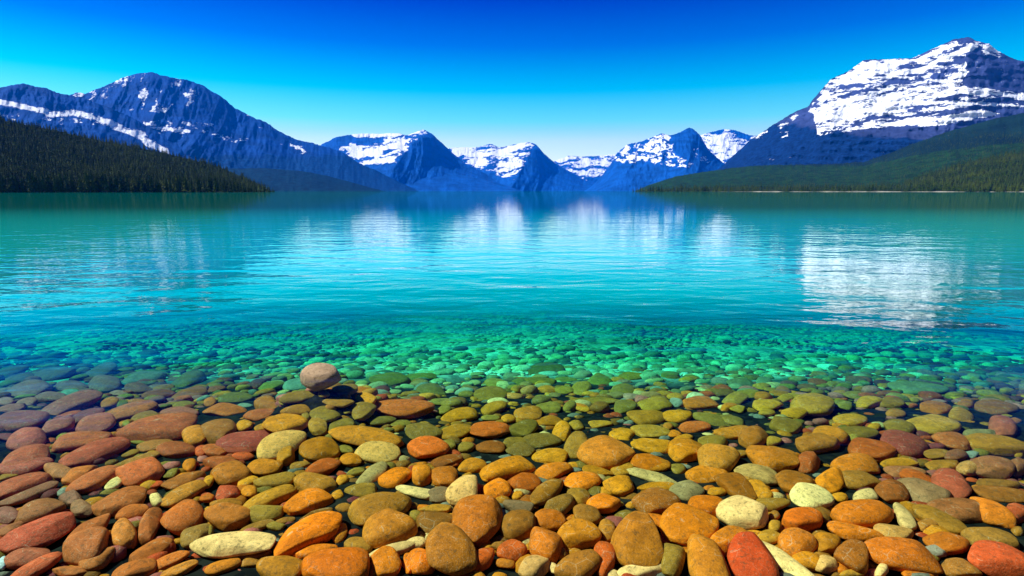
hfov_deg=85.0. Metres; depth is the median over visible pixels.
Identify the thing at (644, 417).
cobble
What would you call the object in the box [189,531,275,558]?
cobble
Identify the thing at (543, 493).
cobble
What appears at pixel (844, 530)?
cobble
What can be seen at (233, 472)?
cobble
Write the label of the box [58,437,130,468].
cobble
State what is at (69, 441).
cobble
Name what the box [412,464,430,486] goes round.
cobble
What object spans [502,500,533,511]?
cobble
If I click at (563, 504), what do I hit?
cobble
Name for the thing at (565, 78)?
sky
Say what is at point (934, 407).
cobble
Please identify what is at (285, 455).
cobble
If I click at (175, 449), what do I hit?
cobble
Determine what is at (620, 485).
cobble
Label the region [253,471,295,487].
cobble
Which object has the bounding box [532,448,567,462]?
cobble
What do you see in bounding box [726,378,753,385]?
cobble
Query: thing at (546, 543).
cobble
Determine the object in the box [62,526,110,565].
cobble
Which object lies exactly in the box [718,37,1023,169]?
mountain
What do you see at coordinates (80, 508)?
cobble
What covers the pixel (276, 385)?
cobble
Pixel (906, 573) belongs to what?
cobble
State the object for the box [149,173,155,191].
conifer
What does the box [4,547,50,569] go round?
cobble
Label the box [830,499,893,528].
cobble
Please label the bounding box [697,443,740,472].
cobble
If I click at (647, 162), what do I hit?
mountain
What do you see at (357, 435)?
cobble
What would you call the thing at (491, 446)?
cobble
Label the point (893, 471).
cobble
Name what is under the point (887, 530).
cobble
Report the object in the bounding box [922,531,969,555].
cobble
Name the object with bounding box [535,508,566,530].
cobble
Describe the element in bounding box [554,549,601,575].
cobble
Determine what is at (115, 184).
conifer
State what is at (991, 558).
cobble
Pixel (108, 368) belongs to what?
cobble
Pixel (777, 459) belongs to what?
cobble
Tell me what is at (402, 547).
cobble
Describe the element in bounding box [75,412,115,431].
cobble
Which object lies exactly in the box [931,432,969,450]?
cobble
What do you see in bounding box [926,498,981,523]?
cobble
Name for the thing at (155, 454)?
cobble
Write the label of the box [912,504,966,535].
cobble
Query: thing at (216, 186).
conifer
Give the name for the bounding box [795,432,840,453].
cobble
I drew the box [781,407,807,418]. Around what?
cobble
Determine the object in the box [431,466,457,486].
cobble
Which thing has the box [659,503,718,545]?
cobble
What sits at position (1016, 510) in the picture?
cobble
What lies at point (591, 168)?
mountain
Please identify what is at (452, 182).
mountain
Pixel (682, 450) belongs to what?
cobble
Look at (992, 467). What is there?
cobble
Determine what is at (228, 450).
cobble
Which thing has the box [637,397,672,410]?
cobble
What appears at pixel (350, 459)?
cobble
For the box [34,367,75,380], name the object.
cobble
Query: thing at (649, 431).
cobble
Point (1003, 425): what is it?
cobble
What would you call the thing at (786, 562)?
cobble
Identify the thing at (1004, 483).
cobble
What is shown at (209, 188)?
conifer
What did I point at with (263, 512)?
cobble
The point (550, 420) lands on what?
cobble
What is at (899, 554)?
cobble
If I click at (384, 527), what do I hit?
cobble
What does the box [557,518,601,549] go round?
cobble
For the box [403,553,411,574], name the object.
cobble
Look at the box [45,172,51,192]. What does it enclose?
conifer
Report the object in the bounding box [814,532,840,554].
cobble
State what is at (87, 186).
conifer
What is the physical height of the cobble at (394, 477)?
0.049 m
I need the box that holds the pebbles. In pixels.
[0,279,1023,575]
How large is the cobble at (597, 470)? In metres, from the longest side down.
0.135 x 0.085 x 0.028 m
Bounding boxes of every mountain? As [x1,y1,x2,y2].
[0,83,193,159]
[71,72,416,190]
[321,130,499,184]
[406,173,519,190]
[449,142,594,190]
[554,154,615,181]
[585,128,724,190]
[700,129,755,162]
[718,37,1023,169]
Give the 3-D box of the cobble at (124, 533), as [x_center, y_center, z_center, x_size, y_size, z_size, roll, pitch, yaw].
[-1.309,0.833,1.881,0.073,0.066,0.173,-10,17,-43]
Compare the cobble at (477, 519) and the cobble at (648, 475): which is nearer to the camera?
the cobble at (477, 519)
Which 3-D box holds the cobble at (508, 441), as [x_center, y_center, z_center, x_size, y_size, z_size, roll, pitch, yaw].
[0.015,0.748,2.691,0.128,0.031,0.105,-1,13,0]
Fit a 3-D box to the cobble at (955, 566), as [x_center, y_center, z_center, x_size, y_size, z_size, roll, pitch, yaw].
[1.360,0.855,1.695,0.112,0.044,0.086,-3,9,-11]
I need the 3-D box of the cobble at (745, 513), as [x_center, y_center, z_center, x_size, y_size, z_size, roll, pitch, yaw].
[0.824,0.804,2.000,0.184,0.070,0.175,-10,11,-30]
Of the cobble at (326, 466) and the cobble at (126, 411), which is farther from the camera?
the cobble at (126, 411)
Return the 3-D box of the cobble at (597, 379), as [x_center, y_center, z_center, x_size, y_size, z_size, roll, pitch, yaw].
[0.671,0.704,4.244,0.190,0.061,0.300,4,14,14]
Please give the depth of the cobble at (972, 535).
1.84 m
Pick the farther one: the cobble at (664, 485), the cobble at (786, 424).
the cobble at (786, 424)
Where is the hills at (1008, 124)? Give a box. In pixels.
[636,113,1023,190]
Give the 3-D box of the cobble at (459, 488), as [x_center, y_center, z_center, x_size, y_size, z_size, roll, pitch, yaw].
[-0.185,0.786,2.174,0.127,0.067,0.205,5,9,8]
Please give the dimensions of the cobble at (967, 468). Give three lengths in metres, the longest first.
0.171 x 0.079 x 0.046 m
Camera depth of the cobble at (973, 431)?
2.83 m
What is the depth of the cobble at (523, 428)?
2.85 m
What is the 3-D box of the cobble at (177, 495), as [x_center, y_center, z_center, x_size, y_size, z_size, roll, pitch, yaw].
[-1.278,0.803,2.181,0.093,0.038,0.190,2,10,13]
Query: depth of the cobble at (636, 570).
1.68 m
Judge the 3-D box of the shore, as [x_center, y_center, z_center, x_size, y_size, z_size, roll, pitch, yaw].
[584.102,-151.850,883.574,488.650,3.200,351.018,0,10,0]
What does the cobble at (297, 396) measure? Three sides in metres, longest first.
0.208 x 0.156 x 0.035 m
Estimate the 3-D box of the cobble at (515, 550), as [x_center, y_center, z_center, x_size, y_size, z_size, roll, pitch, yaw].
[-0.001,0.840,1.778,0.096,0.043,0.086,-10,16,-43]
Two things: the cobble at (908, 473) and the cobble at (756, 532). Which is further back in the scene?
the cobble at (908, 473)
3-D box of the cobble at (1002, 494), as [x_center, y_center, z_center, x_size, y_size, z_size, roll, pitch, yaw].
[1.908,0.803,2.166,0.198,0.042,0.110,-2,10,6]
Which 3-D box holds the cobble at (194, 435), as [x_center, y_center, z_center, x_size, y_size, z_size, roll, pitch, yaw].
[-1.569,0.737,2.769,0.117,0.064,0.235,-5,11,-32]
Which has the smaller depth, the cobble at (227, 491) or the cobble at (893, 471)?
the cobble at (227, 491)
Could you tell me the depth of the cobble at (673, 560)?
1.71 m
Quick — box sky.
[0,0,1023,161]
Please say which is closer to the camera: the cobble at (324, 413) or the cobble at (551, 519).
the cobble at (551, 519)
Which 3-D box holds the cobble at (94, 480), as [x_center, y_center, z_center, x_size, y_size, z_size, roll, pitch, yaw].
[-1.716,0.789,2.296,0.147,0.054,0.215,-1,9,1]
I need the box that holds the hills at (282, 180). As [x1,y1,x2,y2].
[227,168,381,190]
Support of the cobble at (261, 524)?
on the lake bed
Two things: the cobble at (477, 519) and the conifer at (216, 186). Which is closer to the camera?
the cobble at (477, 519)
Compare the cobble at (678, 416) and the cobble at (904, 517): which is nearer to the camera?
the cobble at (904, 517)
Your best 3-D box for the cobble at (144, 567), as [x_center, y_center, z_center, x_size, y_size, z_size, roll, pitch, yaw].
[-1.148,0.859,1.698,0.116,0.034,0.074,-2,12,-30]
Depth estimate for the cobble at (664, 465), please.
2.38 m
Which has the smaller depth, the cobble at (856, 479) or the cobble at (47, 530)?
the cobble at (47, 530)
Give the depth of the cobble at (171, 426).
2.79 m
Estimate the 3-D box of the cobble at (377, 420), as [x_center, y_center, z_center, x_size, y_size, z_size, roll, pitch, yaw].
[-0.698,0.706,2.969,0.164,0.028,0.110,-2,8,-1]
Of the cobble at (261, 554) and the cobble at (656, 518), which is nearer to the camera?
the cobble at (261, 554)
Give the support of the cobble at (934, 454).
on the lake bed
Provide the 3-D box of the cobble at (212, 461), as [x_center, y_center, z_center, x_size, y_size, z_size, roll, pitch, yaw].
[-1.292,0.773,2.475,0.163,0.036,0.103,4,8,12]
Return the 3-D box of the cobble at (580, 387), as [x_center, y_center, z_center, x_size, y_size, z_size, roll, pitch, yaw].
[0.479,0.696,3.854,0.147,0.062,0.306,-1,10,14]
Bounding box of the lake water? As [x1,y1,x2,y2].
[0,191,1023,330]
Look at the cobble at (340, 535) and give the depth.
1.87 m
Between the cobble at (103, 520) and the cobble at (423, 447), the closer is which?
the cobble at (103, 520)
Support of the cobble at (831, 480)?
on the lake bed
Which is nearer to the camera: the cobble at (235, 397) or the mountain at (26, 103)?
the cobble at (235, 397)
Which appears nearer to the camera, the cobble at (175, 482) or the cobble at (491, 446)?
the cobble at (175, 482)
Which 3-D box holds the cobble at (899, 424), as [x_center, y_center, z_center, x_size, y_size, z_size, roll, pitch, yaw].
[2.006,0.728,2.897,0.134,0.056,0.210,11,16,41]
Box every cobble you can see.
[0,365,28,374]
[0,404,25,411]
[0,410,49,431]
[0,457,53,475]
[0,472,51,498]
[0,481,58,506]
[0,506,17,523]
[0,512,75,553]
[0,521,24,536]
[2,444,49,469]
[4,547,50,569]
[5,373,33,381]
[6,427,46,450]
[7,379,52,396]
[10,551,62,575]
[13,498,65,523]
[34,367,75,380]
[35,391,65,401]
[41,390,102,414]
[42,416,74,436]
[43,462,70,481]
[51,431,112,452]
[52,566,87,575]
[55,380,87,390]
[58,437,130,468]
[59,489,81,507]
[61,465,95,485]
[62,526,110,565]
[65,465,118,493]
[66,513,110,538]
[70,499,92,517]
[72,408,104,422]
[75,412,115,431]
[78,547,114,570]
[84,362,117,376]
[88,375,121,390]
[91,486,146,517]
[107,400,157,420]
[111,518,137,548]
[111,558,156,575]
[115,412,197,443]
[115,456,164,485]
[115,504,148,520]
[122,371,167,382]
[122,450,160,464]
[124,382,152,393]
[128,537,172,561]
[131,410,158,420]
[136,439,172,451]
[138,507,162,545]
[141,389,174,398]
[156,441,194,457]
[156,550,189,569]
[160,406,198,414]
[160,479,207,507]
[160,499,204,535]
[160,559,198,575]
[161,471,205,489]
[171,370,206,387]
[171,386,207,398]
[180,523,209,548]
[182,425,205,446]
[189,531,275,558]
[201,419,236,443]
[202,402,246,415]
[202,444,226,456]
[202,456,235,467]
[203,502,249,531]
[204,558,241,575]
[210,460,251,485]
[210,498,242,505]
[215,430,272,451]
[215,485,239,499]
[217,392,253,401]
[224,447,253,453]
[240,550,271,558]
[241,519,273,530]
[243,408,273,420]
[243,484,296,507]
[247,458,282,476]
[249,505,284,522]
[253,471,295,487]
[254,395,276,408]
[254,423,267,430]
[256,430,306,458]
[256,555,302,575]
[258,381,284,389]
[261,413,308,431]
[274,511,341,555]
[276,446,294,464]
[279,390,315,403]
[280,404,310,414]
[282,378,305,390]
[283,488,332,515]
[293,472,336,491]
[293,544,337,558]
[299,436,340,462]
[299,507,332,520]
[300,363,341,391]
[301,547,369,575]
[305,458,340,475]
[308,418,326,435]
[309,406,340,421]
[322,398,354,407]
[327,418,355,431]
[328,425,403,446]
[332,384,357,394]
[332,523,347,542]
[340,453,361,466]
[344,483,376,496]
[344,537,372,551]
[348,492,411,525]
[349,402,376,420]
[354,392,376,403]
[354,441,400,463]
[356,461,387,483]
[362,508,417,548]
[367,416,396,425]
[369,372,410,385]
[369,541,415,555]
[369,546,401,575]
[374,399,434,418]
[378,467,411,488]
[395,485,429,499]
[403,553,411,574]
[405,373,436,380]
[405,422,442,439]
[406,536,425,549]
[407,436,449,458]
[407,548,434,574]
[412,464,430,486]
[416,383,445,395]
[416,511,451,532]
[419,504,451,512]
[425,522,477,575]
[428,486,447,503]
[430,454,462,467]
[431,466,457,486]
[441,407,477,421]
[441,423,470,438]
[445,475,477,505]
[452,494,502,547]
[458,457,486,472]
[460,547,494,575]
[470,421,509,438]
[474,386,507,399]
[476,440,504,453]
[479,455,535,481]
[481,401,506,414]
[483,478,511,497]
[496,539,526,561]
[499,509,535,541]
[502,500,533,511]
[503,437,526,446]
[505,442,534,456]
[507,472,541,491]
[509,419,537,436]
[514,405,541,419]
[518,555,549,575]
[523,433,561,447]
[524,377,556,384]
[528,362,564,374]
[529,526,563,563]
[530,479,563,505]
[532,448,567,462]
[535,462,572,479]
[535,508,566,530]
[536,401,560,412]
[538,415,561,425]
[544,493,574,514]
[552,420,570,440]
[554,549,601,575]
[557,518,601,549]
[563,471,600,490]
[564,431,587,458]
[567,488,590,505]
[569,397,617,403]
[572,381,591,394]
[573,504,600,524]
[577,435,634,469]
[582,465,613,476]
[586,493,620,513]
[587,373,611,384]
[594,541,614,575]
[598,518,615,541]
[602,475,633,496]
[609,428,634,439]
[610,383,634,392]
[610,462,634,475]
[611,511,663,566]
[614,399,637,413]
[617,563,661,575]
[618,372,641,379]
[626,410,665,424]
[626,467,676,483]
[629,453,670,469]
[630,424,669,437]
[630,438,669,453]
[631,487,680,514]
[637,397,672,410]
[637,482,673,489]
[647,459,671,471]
[648,513,661,528]
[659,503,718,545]
[660,543,685,575]
[663,410,692,422]
[668,438,701,462]
[669,480,704,501]
[679,421,710,432]
[683,396,718,409]
[685,465,727,482]
[687,534,730,575]
[688,495,722,517]
[693,412,731,425]
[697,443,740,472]
[698,435,727,444]
[710,525,746,556]
[714,425,747,439]
[714,472,757,499]
[716,495,768,529]
[720,415,743,425]
[722,392,748,404]
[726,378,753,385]
[727,531,779,575]
[734,463,777,485]
[735,389,758,397]
[738,425,768,447]
[745,445,799,472]
[747,530,760,534]
[749,479,773,497]
[752,399,783,410]
[756,498,790,511]
[757,529,779,544]
[761,540,814,575]
[769,416,801,433]
[775,470,814,492]
[778,527,817,556]
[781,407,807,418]
[782,507,822,531]
[789,482,834,507]
[790,393,834,416]
[792,551,819,571]
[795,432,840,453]
[795,451,819,473]
[812,425,847,443]
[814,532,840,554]
[815,467,843,493]
[815,555,837,573]
[827,521,884,541]
[830,453,880,474]
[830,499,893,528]
[833,413,867,425]
[834,539,868,574]
[840,426,878,438]
[842,470,880,489]
[847,437,896,462]
[853,488,877,499]
[856,396,881,408]
[864,537,942,573]
[873,523,913,538]
[874,478,908,503]
[879,397,905,407]
[880,429,928,458]
[880,457,918,466]
[883,419,914,433]
[883,466,926,477]
[887,381,949,394]
[893,502,916,530]
[897,478,952,502]
[899,468,930,481]
[901,570,937,575]
[906,414,960,434]
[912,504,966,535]
[917,518,938,530]
[920,401,951,413]
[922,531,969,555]
[923,449,947,459]
[925,460,958,469]
[925,544,947,557]
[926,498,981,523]
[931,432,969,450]
[931,468,971,497]
[941,557,982,575]
[944,449,967,460]
[948,406,973,421]
[956,460,976,475]
[961,527,1019,549]
[963,429,995,434]
[965,433,1023,456]
[967,540,1023,575]
[969,496,1016,528]
[971,485,1023,502]
[972,455,1015,479]
[974,399,1019,414]
[976,478,1020,488]
[988,415,1017,437]
[1007,503,1023,523]
[1011,458,1023,476]
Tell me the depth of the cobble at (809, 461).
2.42 m
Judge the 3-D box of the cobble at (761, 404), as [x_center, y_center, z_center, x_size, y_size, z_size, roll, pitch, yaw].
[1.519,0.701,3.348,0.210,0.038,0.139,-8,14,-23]
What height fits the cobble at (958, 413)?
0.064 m
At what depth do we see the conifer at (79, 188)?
410.84 m
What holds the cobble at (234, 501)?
on the lake bed
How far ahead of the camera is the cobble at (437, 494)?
2.14 m
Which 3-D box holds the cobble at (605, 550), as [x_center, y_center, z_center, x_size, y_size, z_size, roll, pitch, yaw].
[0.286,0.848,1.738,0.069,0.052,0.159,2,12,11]
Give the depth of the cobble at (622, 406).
3.27 m
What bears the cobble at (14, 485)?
on the lake bed
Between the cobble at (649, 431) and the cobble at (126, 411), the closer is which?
the cobble at (649, 431)
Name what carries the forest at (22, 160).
on the hills at (145, 154)
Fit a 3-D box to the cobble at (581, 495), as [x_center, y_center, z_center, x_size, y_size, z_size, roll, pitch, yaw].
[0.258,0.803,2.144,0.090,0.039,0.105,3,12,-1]
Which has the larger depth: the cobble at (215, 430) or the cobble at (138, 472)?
the cobble at (215, 430)
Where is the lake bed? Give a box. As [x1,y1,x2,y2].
[0,279,1023,575]
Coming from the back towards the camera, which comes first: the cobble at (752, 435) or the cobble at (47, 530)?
the cobble at (752, 435)
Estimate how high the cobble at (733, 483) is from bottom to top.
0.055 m
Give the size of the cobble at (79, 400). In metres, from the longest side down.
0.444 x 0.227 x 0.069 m
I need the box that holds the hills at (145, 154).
[0,121,270,192]
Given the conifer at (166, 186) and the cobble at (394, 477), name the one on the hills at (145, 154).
the conifer at (166, 186)
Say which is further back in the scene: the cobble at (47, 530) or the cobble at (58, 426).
the cobble at (58, 426)
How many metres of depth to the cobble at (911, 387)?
3.95 m
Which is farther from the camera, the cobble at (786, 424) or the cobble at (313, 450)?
the cobble at (786, 424)
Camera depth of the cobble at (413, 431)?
2.79 m
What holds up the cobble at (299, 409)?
on the lake bed
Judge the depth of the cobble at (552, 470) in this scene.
2.35 m
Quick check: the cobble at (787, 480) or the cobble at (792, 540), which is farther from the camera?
the cobble at (787, 480)
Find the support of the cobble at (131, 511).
on the lake bed
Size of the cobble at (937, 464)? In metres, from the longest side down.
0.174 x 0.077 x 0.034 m
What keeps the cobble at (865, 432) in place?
on the lake bed
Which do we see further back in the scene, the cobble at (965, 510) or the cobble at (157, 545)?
the cobble at (965, 510)
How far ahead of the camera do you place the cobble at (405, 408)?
3.13 m
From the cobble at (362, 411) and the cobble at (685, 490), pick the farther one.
the cobble at (362, 411)
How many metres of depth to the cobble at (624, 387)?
3.76 m
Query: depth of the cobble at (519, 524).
1.90 m
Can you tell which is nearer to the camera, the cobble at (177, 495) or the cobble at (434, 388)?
the cobble at (177, 495)
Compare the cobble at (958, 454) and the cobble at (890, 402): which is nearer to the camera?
the cobble at (958, 454)
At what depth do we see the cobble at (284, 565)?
1.67 m
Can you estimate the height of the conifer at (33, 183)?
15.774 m
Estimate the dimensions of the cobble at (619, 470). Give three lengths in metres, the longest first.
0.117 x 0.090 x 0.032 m
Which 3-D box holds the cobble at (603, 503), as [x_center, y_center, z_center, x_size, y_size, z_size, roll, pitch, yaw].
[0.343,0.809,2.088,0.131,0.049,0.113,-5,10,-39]
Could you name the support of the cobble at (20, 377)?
on the lake bed
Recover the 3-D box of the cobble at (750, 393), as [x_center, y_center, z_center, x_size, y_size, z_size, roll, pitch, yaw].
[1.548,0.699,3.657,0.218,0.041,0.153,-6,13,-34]
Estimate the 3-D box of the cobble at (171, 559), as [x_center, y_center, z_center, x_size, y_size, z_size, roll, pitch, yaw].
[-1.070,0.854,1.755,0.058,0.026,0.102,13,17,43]
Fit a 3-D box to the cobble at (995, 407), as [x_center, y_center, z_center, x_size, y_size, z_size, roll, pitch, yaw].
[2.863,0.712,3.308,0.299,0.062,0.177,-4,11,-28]
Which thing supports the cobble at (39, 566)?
on the lake bed
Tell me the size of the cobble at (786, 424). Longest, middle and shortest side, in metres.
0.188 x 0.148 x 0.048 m
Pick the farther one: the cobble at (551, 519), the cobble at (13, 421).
the cobble at (13, 421)
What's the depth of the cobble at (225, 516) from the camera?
1.97 m
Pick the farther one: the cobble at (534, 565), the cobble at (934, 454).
the cobble at (934, 454)
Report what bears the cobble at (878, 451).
on the lake bed
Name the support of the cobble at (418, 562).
on the lake bed
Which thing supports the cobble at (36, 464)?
on the lake bed
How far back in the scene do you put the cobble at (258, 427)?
2.79 m
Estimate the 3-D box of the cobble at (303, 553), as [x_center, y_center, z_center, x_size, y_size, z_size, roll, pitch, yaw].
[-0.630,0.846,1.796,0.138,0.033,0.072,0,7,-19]
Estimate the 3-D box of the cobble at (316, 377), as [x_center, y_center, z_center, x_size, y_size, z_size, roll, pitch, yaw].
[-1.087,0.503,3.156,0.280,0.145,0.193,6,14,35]
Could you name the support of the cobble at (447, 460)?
on the lake bed
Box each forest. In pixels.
[0,116,274,192]
[633,149,1023,191]
[645,131,1023,188]
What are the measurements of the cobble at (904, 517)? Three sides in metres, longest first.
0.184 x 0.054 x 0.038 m
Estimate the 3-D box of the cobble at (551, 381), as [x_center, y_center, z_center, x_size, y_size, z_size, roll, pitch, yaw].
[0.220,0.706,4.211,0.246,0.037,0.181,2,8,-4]
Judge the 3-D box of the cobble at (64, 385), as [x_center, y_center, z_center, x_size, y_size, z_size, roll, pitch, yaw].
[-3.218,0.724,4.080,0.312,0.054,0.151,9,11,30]
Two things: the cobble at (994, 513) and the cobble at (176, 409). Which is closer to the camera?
the cobble at (994, 513)
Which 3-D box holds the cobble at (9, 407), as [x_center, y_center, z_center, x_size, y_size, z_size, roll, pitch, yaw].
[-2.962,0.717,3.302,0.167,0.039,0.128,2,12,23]
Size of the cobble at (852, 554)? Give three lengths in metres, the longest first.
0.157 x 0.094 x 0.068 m
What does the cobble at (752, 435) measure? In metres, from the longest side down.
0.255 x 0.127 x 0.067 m
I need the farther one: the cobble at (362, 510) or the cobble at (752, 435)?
the cobble at (752, 435)
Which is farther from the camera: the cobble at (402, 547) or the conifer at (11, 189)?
the conifer at (11, 189)
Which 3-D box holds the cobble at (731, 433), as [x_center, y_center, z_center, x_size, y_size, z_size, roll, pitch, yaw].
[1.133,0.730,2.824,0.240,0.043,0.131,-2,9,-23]
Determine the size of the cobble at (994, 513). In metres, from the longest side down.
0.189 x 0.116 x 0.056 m
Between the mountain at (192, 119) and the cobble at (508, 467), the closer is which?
the cobble at (508, 467)
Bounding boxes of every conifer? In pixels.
[1,176,8,192]
[8,179,13,192]
[10,172,17,186]
[14,179,19,192]
[31,174,37,192]
[40,174,47,192]
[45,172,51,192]
[52,177,58,192]
[57,174,64,190]
[62,171,69,192]
[68,175,75,192]
[76,174,82,192]
[83,173,90,192]
[94,174,99,192]
[99,174,103,192]
[112,175,119,192]
[118,179,124,191]
[124,175,131,192]
[148,178,154,191]
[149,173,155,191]
[156,180,159,191]
[164,176,168,190]
[178,175,182,191]
[182,173,188,191]
[195,175,200,191]
[206,175,212,190]
[213,176,218,191]
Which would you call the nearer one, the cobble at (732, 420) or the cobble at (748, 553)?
the cobble at (748, 553)
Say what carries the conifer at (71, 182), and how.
on the hills at (145, 154)
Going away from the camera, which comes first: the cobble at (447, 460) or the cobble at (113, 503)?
the cobble at (113, 503)
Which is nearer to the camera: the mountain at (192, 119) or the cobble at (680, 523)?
the cobble at (680, 523)
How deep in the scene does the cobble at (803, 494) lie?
2.10 m
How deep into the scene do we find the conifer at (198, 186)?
458.22 m
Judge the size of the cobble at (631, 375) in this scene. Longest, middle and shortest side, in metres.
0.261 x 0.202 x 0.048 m
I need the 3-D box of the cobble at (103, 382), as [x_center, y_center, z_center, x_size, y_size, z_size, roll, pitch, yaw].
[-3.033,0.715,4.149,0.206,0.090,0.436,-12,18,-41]
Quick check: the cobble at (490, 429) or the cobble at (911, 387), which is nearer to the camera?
the cobble at (490, 429)
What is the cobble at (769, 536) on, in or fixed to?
on the lake bed
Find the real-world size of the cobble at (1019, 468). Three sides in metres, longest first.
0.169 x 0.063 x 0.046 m
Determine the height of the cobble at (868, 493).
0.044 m
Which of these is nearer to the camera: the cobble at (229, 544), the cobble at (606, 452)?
the cobble at (229, 544)
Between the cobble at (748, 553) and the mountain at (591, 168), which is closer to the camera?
the cobble at (748, 553)
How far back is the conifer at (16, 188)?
392.15 m
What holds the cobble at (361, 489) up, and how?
on the lake bed
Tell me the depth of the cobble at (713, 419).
3.02 m
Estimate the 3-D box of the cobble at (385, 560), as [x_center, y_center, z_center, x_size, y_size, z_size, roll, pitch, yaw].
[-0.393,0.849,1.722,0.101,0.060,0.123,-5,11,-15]
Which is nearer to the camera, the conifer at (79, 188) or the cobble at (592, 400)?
the cobble at (592, 400)
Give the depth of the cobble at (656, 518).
1.97 m
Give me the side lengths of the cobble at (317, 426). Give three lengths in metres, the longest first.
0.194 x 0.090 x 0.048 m
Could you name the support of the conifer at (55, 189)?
on the hills at (145, 154)
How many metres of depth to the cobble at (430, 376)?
4.37 m
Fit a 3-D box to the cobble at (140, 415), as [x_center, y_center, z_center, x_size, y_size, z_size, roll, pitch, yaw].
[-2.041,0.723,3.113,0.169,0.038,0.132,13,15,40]
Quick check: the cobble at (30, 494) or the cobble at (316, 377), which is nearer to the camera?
the cobble at (30, 494)
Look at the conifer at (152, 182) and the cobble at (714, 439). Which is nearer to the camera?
the cobble at (714, 439)
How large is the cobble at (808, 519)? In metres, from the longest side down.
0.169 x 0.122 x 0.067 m
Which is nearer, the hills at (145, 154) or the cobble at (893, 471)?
the cobble at (893, 471)
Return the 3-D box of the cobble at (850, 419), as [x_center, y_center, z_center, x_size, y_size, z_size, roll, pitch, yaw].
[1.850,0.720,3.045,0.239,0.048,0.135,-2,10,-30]
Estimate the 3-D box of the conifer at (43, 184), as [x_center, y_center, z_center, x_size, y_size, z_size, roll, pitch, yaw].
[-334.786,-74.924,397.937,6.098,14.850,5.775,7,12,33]
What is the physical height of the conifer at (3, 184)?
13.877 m
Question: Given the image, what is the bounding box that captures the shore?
[739,191,1023,191]
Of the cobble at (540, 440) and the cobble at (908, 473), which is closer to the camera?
the cobble at (908, 473)
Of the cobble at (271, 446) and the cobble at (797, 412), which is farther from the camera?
the cobble at (797, 412)
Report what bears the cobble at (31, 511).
on the lake bed
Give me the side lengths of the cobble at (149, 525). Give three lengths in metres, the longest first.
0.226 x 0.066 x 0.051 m
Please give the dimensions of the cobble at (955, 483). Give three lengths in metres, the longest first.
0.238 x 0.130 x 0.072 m
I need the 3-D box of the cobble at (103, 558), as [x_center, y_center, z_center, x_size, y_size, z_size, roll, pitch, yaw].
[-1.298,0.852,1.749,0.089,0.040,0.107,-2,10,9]
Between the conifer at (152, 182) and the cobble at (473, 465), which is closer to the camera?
the cobble at (473, 465)
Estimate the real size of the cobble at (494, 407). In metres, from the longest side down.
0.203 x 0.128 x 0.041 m
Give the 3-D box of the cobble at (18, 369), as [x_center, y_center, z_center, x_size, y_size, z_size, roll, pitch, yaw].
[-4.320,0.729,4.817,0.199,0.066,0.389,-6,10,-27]
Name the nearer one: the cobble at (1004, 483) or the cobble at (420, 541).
the cobble at (420, 541)
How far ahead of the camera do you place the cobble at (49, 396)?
3.61 m
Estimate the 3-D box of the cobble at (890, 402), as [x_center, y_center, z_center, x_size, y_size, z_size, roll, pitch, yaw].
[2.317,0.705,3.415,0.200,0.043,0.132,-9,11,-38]
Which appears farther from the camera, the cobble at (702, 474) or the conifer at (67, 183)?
the conifer at (67, 183)
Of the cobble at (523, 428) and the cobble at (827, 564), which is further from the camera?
the cobble at (523, 428)
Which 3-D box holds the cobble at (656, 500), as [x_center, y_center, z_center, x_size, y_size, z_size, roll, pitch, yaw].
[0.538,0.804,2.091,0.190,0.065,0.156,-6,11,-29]
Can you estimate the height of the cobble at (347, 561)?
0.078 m
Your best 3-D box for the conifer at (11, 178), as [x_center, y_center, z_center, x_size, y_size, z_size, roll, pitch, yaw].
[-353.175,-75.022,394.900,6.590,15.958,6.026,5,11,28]
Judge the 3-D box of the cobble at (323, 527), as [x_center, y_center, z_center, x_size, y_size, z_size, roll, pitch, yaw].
[-0.685,0.823,1.871,0.258,0.065,0.143,-9,13,-42]
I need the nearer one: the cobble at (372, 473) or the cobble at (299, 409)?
the cobble at (372, 473)
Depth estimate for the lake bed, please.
6.67 m
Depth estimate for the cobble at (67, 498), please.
2.12 m
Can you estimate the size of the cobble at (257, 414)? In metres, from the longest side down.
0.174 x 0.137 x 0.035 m
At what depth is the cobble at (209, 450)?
2.57 m
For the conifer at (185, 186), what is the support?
on the hills at (145, 154)
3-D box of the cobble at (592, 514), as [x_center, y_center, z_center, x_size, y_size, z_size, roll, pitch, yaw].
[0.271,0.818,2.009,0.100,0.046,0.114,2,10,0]
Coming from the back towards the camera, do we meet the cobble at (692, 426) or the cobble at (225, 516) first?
the cobble at (692, 426)
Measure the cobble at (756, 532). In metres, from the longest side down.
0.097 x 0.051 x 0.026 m
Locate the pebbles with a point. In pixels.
(1000, 379)
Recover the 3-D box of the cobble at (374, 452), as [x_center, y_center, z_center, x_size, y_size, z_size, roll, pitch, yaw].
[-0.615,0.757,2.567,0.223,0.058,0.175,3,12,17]
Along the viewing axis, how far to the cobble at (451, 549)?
1.70 m
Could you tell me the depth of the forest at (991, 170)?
1005.52 m
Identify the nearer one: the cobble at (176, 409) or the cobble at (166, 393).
the cobble at (176, 409)

